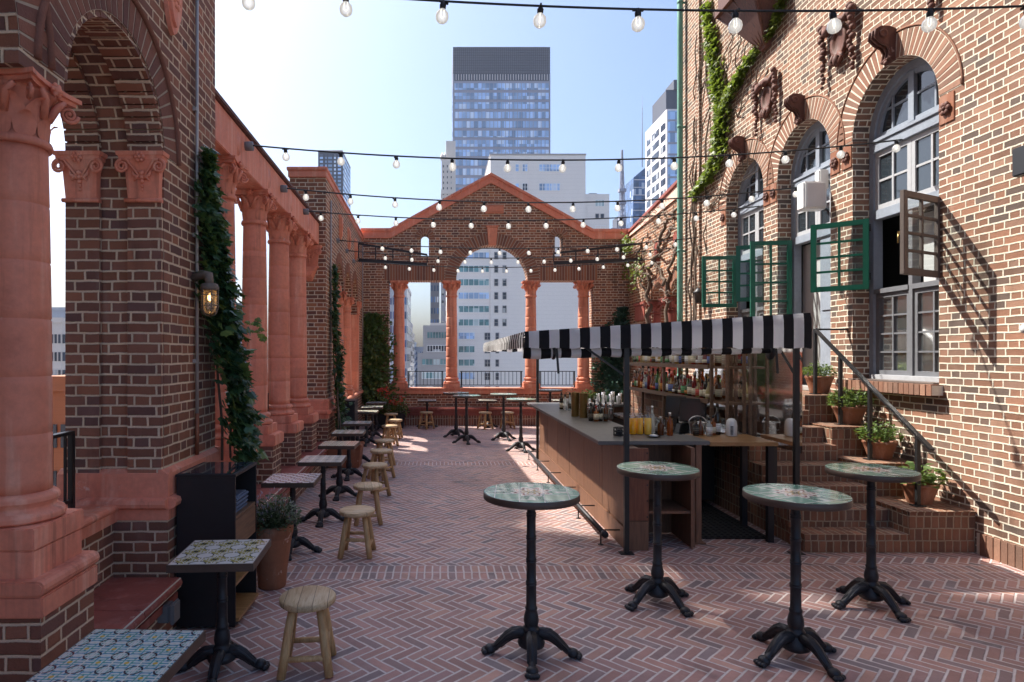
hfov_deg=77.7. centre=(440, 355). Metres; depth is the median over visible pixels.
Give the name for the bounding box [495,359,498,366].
window
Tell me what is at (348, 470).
bistro table
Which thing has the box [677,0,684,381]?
downpipe
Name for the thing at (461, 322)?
window
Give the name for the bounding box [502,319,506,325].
window
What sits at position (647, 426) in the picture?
juice bottle
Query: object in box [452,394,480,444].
bar table
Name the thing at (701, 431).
bottle
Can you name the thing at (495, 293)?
window
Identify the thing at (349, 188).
side window
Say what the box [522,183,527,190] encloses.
window
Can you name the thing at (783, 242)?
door
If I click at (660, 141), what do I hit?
grey gridded tower
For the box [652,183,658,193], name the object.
window
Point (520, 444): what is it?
bar table
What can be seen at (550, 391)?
bar table
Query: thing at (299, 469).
brick bench
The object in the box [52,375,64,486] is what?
orange brick house
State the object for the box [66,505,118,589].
parapet wall
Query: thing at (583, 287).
terracotta column
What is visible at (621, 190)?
antenna mast
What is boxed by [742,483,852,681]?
bar table
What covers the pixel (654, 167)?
window
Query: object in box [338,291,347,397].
terracotta column
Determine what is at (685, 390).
bottle
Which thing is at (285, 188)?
string lights
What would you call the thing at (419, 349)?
city block
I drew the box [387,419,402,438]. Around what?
log stool
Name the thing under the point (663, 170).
window
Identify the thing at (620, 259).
steel beam
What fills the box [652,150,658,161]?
window
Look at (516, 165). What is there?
window
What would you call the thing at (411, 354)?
city block
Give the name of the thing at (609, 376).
corner ivy
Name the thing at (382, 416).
geranium planter
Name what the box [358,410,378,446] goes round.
bistro table
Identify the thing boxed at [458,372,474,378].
window
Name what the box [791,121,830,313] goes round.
window
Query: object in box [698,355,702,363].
bottle
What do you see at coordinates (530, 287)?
terracotta column
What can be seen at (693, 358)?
bottle
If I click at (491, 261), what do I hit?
string lights
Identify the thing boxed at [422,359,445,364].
window
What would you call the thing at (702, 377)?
bottle
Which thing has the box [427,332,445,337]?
window
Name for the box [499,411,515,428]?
log stool
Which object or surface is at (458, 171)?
ribbon window
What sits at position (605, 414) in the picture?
bottle
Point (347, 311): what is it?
terracotta column
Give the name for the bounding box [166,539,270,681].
bistro table
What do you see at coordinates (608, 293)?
gable wall
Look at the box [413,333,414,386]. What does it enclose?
city block
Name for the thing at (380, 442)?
log stool
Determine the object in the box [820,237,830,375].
inner door
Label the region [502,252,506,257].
window
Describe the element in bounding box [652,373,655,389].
bottle
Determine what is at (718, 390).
bottle
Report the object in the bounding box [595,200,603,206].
window
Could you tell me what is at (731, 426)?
white dispenser
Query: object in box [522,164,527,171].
window
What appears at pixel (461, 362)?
window
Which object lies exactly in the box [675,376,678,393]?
bottle
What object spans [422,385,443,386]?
window
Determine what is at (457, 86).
ribbon window
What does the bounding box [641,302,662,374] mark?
terracotta column
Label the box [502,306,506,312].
window
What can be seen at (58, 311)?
city block
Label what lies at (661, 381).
bottle
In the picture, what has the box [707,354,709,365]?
bottle
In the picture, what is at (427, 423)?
log stool
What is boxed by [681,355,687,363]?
bottle
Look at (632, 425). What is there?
juice bottle
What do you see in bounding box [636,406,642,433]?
juice bottle
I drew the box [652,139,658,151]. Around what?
window
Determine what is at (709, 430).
bottle
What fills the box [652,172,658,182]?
window
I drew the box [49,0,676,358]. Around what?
sky
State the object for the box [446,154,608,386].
white slab building
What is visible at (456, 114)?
ribbon window
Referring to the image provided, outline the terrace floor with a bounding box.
[169,424,1023,681]
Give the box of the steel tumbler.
[616,396,619,403]
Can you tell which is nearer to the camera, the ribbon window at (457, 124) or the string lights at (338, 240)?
the string lights at (338, 240)
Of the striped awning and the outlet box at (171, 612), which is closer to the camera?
the outlet box at (171, 612)
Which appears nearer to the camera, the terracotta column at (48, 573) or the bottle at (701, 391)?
the terracotta column at (48, 573)
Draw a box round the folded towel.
[236,490,248,512]
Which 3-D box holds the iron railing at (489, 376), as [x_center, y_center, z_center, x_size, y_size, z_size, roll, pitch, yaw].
[1.471,0.687,18.200,1.812,0.476,0.080,0,0,0]
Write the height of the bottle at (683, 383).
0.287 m
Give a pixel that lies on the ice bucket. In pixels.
(691, 423)
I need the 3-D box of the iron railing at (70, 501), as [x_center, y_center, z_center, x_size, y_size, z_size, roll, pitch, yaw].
[-2.437,0.764,3.740,0.082,0.531,0.962,0,0,-1]
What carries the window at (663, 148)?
in the grey gridded tower at (660, 141)
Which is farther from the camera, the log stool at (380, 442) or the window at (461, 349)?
the window at (461, 349)
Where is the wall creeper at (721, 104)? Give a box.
[687,0,788,320]
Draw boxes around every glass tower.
[451,47,549,190]
[624,168,644,227]
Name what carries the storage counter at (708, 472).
on the terrace floor
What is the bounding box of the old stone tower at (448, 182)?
[440,141,455,198]
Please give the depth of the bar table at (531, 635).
4.08 m
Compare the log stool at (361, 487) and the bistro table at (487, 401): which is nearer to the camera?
the log stool at (361, 487)
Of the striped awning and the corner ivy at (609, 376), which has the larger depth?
the corner ivy at (609, 376)
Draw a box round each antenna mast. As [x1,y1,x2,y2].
[618,150,625,228]
[642,108,642,166]
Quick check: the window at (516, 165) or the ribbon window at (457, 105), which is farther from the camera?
the ribbon window at (457, 105)
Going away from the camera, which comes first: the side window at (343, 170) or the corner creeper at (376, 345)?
the corner creeper at (376, 345)
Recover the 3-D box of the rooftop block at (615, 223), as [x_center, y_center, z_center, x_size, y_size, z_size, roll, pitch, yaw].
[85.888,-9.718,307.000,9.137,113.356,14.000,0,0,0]
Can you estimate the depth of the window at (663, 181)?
202.70 m
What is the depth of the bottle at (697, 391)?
8.23 m
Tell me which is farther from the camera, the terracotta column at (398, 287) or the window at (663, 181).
the window at (663, 181)
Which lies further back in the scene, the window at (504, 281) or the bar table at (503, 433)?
the window at (504, 281)
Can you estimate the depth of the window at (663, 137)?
202.70 m
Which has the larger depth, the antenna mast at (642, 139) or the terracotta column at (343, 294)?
the antenna mast at (642, 139)
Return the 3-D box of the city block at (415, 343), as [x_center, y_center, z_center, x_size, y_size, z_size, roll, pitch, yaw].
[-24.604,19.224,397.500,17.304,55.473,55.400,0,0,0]
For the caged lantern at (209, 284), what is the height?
0.374 m
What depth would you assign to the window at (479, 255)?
150.27 m
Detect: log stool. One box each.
[276,585,336,680]
[337,505,375,558]
[353,482,382,525]
[361,462,390,495]
[367,448,395,480]
[374,438,395,465]
[382,424,398,446]
[384,413,397,430]
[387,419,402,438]
[418,411,434,429]
[477,411,493,429]
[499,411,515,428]
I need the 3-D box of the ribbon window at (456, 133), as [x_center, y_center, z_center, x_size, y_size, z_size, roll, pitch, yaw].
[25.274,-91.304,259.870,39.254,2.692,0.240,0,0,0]
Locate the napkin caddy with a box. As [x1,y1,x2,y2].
[613,427,622,435]
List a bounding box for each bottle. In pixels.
[559,392,562,408]
[563,394,566,409]
[568,392,570,409]
[588,403,592,420]
[593,405,598,421]
[598,403,602,420]
[603,401,607,421]
[629,408,635,434]
[632,370,635,386]
[634,370,637,386]
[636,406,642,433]
[638,368,641,387]
[640,372,644,388]
[644,407,651,434]
[647,368,650,388]
[649,406,654,433]
[650,373,653,389]
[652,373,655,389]
[655,368,659,390]
[657,416,663,434]
[660,367,661,390]
[666,373,672,392]
[667,412,672,435]
[668,374,673,392]
[672,376,675,393]
[674,355,678,363]
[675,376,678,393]
[678,376,681,394]
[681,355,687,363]
[681,375,685,394]
[684,375,688,395]
[687,376,691,395]
[691,356,695,363]
[692,372,696,396]
[693,417,698,435]
[695,379,700,396]
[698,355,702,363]
[699,369,704,386]
[699,380,703,397]
[699,416,703,434]
[702,355,706,364]
[703,373,708,398]
[705,378,709,399]
[706,417,712,435]
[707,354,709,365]
[711,415,715,434]
[714,403,720,434]
[715,354,721,365]
[715,375,721,399]
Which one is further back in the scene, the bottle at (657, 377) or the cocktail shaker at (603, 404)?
the bottle at (657, 377)
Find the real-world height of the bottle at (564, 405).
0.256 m
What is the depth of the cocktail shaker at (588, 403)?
8.93 m
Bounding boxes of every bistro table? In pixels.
[25,629,205,681]
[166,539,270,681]
[261,473,321,560]
[298,455,346,526]
[318,441,359,500]
[331,430,366,480]
[342,421,371,461]
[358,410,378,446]
[360,406,382,438]
[366,402,386,430]
[416,399,437,427]
[478,399,497,427]
[551,399,566,401]
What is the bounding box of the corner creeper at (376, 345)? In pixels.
[362,312,399,408]
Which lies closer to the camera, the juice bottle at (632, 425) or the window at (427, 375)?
the juice bottle at (632, 425)
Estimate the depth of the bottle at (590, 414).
8.53 m
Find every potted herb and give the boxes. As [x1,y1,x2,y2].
[257,487,301,590]
[802,363,837,393]
[826,387,874,424]
[854,420,905,459]
[899,461,948,504]
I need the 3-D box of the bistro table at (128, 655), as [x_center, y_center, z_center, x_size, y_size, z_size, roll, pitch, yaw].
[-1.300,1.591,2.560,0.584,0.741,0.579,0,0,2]
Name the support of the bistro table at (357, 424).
on the terrace floor
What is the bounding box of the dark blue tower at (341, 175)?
[318,150,350,209]
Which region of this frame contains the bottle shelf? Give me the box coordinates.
[629,347,745,433]
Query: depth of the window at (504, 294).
149.94 m
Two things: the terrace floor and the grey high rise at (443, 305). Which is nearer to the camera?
the terrace floor
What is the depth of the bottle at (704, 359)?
7.99 m
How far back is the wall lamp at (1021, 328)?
5.66 m
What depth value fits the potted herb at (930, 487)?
6.51 m
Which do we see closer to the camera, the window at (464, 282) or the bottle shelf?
the bottle shelf
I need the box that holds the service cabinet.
[175,462,257,626]
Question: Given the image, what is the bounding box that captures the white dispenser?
[726,418,736,436]
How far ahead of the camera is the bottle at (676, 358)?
8.95 m
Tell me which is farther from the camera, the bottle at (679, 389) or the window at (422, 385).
the window at (422, 385)
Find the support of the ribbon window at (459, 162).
in the glass tower at (500, 100)
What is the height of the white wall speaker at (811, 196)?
0.503 m
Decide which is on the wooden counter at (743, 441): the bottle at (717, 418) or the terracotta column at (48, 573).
the bottle at (717, 418)
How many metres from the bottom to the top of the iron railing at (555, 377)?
0.476 m
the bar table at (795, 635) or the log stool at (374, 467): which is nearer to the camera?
the bar table at (795, 635)
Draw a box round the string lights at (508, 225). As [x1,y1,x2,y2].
[303,206,759,228]
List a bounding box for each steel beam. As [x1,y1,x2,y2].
[358,243,427,264]
[553,244,642,264]
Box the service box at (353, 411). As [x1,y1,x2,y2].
[337,399,358,440]
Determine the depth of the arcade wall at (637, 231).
16.04 m
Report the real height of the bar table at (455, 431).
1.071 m
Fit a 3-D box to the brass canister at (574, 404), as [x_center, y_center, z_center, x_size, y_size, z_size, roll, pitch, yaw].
[1.970,0.715,9.200,0.116,0.349,0.116,0,0,0]
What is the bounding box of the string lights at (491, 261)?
[345,248,672,263]
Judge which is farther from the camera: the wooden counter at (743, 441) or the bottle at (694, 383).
the bottle at (694, 383)
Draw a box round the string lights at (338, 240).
[336,237,697,254]
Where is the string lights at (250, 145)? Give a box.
[244,139,902,172]
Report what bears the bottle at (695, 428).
on the wooden counter at (743, 441)
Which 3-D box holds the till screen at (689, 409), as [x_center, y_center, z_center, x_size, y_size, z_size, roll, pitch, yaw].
[3.200,0.786,8.020,0.331,0.465,0.196,0,0,34]
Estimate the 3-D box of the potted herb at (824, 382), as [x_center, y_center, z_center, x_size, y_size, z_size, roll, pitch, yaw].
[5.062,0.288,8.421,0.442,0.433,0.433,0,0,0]
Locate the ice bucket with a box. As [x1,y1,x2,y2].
[688,415,706,433]
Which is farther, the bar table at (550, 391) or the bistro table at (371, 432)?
the bar table at (550, 391)
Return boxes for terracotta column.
[0,66,99,681]
[215,155,256,461]
[235,189,283,483]
[266,213,303,465]
[289,231,318,451]
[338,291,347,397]
[343,297,354,394]
[390,280,408,387]
[442,280,460,387]
[521,280,540,387]
[573,280,593,387]
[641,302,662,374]
[658,297,676,377]
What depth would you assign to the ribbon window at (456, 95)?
259.83 m
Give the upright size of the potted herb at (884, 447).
0.451 m
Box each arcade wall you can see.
[0,0,222,629]
[286,167,363,441]
[628,180,676,381]
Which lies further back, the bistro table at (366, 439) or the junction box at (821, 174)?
the bistro table at (366, 439)
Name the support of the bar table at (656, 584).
on the terrace floor
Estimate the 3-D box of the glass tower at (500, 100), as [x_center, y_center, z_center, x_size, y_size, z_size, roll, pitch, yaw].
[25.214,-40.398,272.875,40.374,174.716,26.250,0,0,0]
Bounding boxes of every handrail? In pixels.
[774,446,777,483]
[809,328,934,506]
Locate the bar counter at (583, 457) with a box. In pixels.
[527,402,709,550]
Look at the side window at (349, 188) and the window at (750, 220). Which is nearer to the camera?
the window at (750, 220)
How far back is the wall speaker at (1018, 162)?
5.68 m
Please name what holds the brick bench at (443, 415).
on the terrace floor
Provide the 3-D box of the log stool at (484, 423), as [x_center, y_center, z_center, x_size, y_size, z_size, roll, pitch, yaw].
[1.200,1.736,16.850,0.346,0.452,0.350,0,0,-36]
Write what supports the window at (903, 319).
in the brick building at (904, 265)
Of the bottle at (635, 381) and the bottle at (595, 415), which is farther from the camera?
the bottle at (635, 381)
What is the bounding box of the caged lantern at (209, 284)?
[191,270,218,316]
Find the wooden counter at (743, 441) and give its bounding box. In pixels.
[688,434,777,542]
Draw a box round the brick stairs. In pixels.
[631,382,975,552]
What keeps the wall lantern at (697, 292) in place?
attached to the brick building at (904, 265)
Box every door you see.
[355,403,357,440]
[750,240,791,316]
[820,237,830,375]
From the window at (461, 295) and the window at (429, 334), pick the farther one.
the window at (461, 295)
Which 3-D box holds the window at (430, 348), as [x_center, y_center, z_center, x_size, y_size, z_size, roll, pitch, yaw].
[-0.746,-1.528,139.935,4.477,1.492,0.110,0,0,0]
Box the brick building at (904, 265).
[683,0,1023,570]
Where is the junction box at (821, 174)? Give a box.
[815,169,828,188]
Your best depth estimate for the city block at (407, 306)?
160.00 m
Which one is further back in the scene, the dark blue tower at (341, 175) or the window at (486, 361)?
the dark blue tower at (341, 175)
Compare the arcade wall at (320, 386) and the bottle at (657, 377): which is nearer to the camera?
the bottle at (657, 377)
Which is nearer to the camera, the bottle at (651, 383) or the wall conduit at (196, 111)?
the wall conduit at (196, 111)
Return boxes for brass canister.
[571,392,578,416]
[579,393,587,417]
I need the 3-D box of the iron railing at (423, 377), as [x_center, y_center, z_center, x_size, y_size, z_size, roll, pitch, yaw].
[-0.429,0.687,18.200,1.075,0.476,0.080,0,0,0]
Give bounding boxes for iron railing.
[53,431,74,507]
[407,371,443,387]
[460,371,522,387]
[539,371,575,387]
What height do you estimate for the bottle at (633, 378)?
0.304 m
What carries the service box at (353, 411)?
on the terrace floor
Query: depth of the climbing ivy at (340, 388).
11.90 m
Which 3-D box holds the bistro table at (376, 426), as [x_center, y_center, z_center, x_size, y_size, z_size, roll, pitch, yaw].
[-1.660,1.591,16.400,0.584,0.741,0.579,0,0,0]
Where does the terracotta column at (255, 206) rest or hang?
on the parapet wall
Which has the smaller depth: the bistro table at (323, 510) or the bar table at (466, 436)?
the bistro table at (323, 510)
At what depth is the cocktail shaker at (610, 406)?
8.77 m
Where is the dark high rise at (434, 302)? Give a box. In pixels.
[430,282,438,322]
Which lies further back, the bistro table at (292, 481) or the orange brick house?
the orange brick house
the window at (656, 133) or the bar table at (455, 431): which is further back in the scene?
the window at (656, 133)
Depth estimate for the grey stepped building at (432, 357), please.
140.00 m
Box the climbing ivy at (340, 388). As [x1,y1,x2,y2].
[329,264,352,440]
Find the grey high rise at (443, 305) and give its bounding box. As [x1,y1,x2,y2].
[441,282,445,322]
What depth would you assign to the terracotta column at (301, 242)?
10.25 m
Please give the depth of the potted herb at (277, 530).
5.25 m
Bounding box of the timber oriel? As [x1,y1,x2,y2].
[714,0,777,51]
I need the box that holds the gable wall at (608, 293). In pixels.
[361,173,628,423]
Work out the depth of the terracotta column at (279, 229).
8.97 m
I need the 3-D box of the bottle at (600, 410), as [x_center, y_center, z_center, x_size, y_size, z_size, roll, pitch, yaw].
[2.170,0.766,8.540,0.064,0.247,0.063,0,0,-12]
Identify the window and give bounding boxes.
[343,165,350,181]
[343,170,350,186]
[343,175,350,190]
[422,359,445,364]
[422,372,445,378]
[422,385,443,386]
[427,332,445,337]
[427,345,445,351]
[454,83,548,89]
[454,93,548,98]
[454,102,548,108]
[454,112,548,117]
[454,121,548,127]
[454,131,548,136]
[454,140,548,146]
[456,150,548,155]
[456,159,487,165]
[456,169,485,174]
[456,178,479,184]
[458,279,488,285]
[458,292,488,298]
[458,306,488,312]
[458,319,488,325]
[458,332,474,338]
[458,346,474,352]
[458,359,474,365]
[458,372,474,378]
[459,265,488,271]
[466,252,488,258]
[484,333,489,339]
[484,359,489,366]
[494,292,497,299]
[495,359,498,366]
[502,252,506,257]
[502,279,506,285]
[502,292,506,299]
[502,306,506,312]
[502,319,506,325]
[515,164,518,171]
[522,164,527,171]
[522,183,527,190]
[539,164,559,171]
[539,183,559,190]
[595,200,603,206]
[595,225,605,228]
[652,129,658,140]
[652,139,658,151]
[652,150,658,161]
[652,161,658,172]
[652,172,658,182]
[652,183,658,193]
[652,193,658,203]
[661,122,665,131]
[661,133,665,142]
[661,144,665,153]
[661,166,665,175]
[661,177,665,186]
[738,160,763,316]
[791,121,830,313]
[869,57,938,381]
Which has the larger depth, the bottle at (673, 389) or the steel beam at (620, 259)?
the steel beam at (620, 259)
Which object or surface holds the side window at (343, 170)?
in the dark blue tower at (341, 175)
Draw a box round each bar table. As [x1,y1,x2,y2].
[443,392,468,437]
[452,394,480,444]
[481,482,581,679]
[490,393,516,440]
[505,398,535,452]
[539,389,561,401]
[617,461,699,616]
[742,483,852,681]
[825,463,920,622]
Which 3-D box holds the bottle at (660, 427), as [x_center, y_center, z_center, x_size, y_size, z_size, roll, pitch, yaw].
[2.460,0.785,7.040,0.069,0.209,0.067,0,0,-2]
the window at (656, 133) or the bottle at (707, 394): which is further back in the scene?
the window at (656, 133)
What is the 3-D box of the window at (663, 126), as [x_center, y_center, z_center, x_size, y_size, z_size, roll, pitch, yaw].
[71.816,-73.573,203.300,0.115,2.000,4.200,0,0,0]
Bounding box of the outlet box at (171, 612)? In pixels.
[157,598,179,625]
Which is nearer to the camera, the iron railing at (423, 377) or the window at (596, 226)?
the iron railing at (423, 377)
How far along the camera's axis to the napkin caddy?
6.95 m
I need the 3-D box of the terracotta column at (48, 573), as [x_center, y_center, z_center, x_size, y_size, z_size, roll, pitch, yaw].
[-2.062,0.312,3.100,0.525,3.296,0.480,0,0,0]
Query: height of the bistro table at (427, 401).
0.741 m
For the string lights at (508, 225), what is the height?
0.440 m
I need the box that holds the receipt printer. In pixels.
[674,421,689,433]
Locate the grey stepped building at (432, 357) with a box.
[418,323,445,386]
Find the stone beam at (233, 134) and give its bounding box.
[215,88,320,244]
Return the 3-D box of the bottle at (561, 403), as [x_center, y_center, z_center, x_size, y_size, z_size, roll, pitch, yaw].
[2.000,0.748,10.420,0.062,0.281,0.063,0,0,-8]
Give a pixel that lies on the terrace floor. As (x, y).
(433, 589)
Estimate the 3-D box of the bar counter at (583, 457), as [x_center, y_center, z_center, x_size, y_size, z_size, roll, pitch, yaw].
[2.537,1.425,9.132,1.826,1.069,5.636,0,0,0]
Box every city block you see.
[51,317,64,374]
[52,307,64,317]
[390,285,410,386]
[411,323,412,386]
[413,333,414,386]
[414,342,416,386]
[416,347,422,386]
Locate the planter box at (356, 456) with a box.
[327,441,364,467]
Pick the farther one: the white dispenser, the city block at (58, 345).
the city block at (58, 345)
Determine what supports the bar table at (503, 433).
on the terrace floor
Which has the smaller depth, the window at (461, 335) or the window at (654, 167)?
the window at (461, 335)
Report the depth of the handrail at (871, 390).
7.19 m
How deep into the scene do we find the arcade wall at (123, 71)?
4.42 m
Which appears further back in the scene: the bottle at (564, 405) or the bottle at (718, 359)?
the bottle at (564, 405)
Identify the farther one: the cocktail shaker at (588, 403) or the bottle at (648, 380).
the bottle at (648, 380)
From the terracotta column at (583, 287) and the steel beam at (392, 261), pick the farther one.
the terracotta column at (583, 287)
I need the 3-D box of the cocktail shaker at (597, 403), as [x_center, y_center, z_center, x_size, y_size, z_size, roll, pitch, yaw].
[2.205,0.750,8.900,0.090,0.279,0.089,0,0,0]
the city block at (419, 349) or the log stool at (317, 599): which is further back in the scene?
the city block at (419, 349)
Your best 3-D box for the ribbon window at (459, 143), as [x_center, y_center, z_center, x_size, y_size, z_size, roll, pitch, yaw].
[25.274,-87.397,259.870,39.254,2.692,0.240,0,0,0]
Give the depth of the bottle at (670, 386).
9.19 m
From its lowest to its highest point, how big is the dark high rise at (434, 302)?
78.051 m
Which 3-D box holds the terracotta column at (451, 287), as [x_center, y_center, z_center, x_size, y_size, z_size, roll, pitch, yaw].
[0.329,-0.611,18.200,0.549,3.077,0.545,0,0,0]
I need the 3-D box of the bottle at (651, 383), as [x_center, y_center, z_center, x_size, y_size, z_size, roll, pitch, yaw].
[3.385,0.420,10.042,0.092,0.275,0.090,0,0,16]
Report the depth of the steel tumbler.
11.52 m
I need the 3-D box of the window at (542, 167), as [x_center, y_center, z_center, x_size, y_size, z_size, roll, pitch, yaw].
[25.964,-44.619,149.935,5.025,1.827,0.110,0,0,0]
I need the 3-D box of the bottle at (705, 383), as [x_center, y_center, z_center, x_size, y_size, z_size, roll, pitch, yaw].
[3.378,0.392,8.007,0.074,0.331,0.072,0,0,27]
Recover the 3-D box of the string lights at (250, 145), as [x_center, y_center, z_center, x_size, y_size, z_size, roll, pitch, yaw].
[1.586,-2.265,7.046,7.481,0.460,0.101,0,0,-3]
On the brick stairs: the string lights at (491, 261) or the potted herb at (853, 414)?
the potted herb at (853, 414)
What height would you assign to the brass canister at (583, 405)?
0.349 m
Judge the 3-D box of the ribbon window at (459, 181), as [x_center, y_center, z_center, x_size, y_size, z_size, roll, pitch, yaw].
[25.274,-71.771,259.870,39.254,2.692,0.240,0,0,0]
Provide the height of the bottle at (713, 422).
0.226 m
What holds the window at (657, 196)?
in the grey gridded tower at (660, 141)
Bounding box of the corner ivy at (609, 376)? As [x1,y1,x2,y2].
[589,307,629,401]
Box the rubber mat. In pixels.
[702,500,764,538]
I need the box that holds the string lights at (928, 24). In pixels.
[242,0,1023,33]
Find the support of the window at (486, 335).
in the white slab building at (491, 304)
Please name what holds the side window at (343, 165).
in the dark blue tower at (341, 175)
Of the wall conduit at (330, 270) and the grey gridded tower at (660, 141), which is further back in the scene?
the grey gridded tower at (660, 141)
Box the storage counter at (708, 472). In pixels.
[612,413,714,499]
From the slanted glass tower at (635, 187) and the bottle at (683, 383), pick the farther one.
the slanted glass tower at (635, 187)
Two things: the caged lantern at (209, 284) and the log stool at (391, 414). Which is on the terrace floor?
the log stool at (391, 414)
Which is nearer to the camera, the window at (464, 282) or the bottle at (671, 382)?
the bottle at (671, 382)
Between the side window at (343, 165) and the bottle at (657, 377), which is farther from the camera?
the side window at (343, 165)
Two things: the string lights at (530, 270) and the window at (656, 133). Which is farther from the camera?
the window at (656, 133)
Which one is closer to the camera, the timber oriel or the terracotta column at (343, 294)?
the timber oriel
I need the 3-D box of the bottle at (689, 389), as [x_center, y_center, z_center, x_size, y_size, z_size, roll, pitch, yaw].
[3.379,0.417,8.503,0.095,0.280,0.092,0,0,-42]
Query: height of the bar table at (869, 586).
1.071 m
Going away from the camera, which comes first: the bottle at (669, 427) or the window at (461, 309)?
the bottle at (669, 427)
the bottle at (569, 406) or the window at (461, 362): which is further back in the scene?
the window at (461, 362)
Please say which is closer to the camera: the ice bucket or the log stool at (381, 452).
the ice bucket
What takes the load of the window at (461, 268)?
in the white slab building at (491, 304)
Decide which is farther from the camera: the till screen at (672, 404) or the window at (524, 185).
the window at (524, 185)
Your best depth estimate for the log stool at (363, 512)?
6.10 m
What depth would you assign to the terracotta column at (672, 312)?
14.78 m
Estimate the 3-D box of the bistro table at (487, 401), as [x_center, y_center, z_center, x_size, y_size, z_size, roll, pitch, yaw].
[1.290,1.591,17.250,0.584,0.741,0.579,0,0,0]
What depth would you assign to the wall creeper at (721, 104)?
12.01 m
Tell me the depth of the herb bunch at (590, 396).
11.58 m
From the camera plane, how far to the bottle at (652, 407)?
7.21 m
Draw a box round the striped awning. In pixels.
[483,313,811,554]
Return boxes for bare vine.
[618,199,682,322]
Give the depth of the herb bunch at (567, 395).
11.47 m
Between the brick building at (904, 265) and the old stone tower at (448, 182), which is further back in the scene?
the old stone tower at (448, 182)
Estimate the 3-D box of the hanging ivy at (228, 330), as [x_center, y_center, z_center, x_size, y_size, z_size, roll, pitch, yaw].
[-1.730,-0.358,5.317,0.456,2.693,0.928,0,0,0]
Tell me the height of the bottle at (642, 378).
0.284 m
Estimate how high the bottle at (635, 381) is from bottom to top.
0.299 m
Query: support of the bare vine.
attached to the arcade wall at (637, 231)
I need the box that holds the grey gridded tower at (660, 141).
[645,80,676,211]
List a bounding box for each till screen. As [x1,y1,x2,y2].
[664,396,685,430]
[679,398,706,433]
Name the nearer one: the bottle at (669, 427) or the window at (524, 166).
the bottle at (669, 427)
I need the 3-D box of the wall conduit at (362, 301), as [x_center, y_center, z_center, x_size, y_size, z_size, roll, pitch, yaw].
[-2.179,-1.590,17.700,0.028,3.100,0.024,0,0,0]
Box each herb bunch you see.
[562,386,574,403]
[579,389,596,398]
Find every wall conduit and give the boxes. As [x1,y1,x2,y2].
[193,0,198,454]
[330,200,331,342]
[362,245,362,353]
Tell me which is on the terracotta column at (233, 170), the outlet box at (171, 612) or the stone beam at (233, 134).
the stone beam at (233, 134)
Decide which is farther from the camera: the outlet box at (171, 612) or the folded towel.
the folded towel
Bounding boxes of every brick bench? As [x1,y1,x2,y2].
[94,577,181,629]
[257,442,327,515]
[404,407,535,424]
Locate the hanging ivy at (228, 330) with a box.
[192,144,268,465]
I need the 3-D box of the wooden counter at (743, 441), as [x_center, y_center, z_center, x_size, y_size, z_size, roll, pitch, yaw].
[3.163,1.431,6.905,0.714,1.053,0.690,0,0,0]
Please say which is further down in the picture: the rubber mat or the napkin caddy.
the rubber mat
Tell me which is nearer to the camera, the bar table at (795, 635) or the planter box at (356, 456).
the bar table at (795, 635)
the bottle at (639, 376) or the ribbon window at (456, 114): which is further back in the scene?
the ribbon window at (456, 114)
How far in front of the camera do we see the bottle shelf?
7.74 m
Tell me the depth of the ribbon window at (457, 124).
259.83 m
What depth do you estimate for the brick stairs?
6.87 m
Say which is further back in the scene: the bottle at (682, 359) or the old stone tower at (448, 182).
the old stone tower at (448, 182)
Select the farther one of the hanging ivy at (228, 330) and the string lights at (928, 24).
the hanging ivy at (228, 330)
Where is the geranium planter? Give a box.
[372,385,409,427]
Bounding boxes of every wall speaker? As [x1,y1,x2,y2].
[797,181,826,211]
[1012,145,1023,177]
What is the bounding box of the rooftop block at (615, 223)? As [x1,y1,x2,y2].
[611,218,629,228]
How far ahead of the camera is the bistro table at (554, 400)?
17.05 m
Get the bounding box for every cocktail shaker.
[586,398,592,417]
[593,399,599,410]
[601,399,604,409]
[607,399,613,418]
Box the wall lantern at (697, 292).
[693,288,707,303]
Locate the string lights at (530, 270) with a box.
[352,259,653,272]
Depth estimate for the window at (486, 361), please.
150.25 m
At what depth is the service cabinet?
4.50 m
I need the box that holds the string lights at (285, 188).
[280,185,796,212]
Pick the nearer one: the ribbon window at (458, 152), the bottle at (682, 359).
the bottle at (682, 359)
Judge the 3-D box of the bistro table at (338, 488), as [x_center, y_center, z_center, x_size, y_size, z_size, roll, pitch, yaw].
[-1.400,1.591,8.750,0.584,0.741,0.579,0,0,1]
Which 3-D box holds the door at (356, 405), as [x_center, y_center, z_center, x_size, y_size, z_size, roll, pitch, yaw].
[-1.715,1.445,12.850,0.010,0.930,0.420,0,0,0]
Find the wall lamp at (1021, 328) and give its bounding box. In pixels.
[1019,324,1023,333]
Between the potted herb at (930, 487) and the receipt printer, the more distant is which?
the receipt printer
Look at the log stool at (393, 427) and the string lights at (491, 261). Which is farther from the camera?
the string lights at (491, 261)
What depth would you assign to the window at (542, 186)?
149.94 m

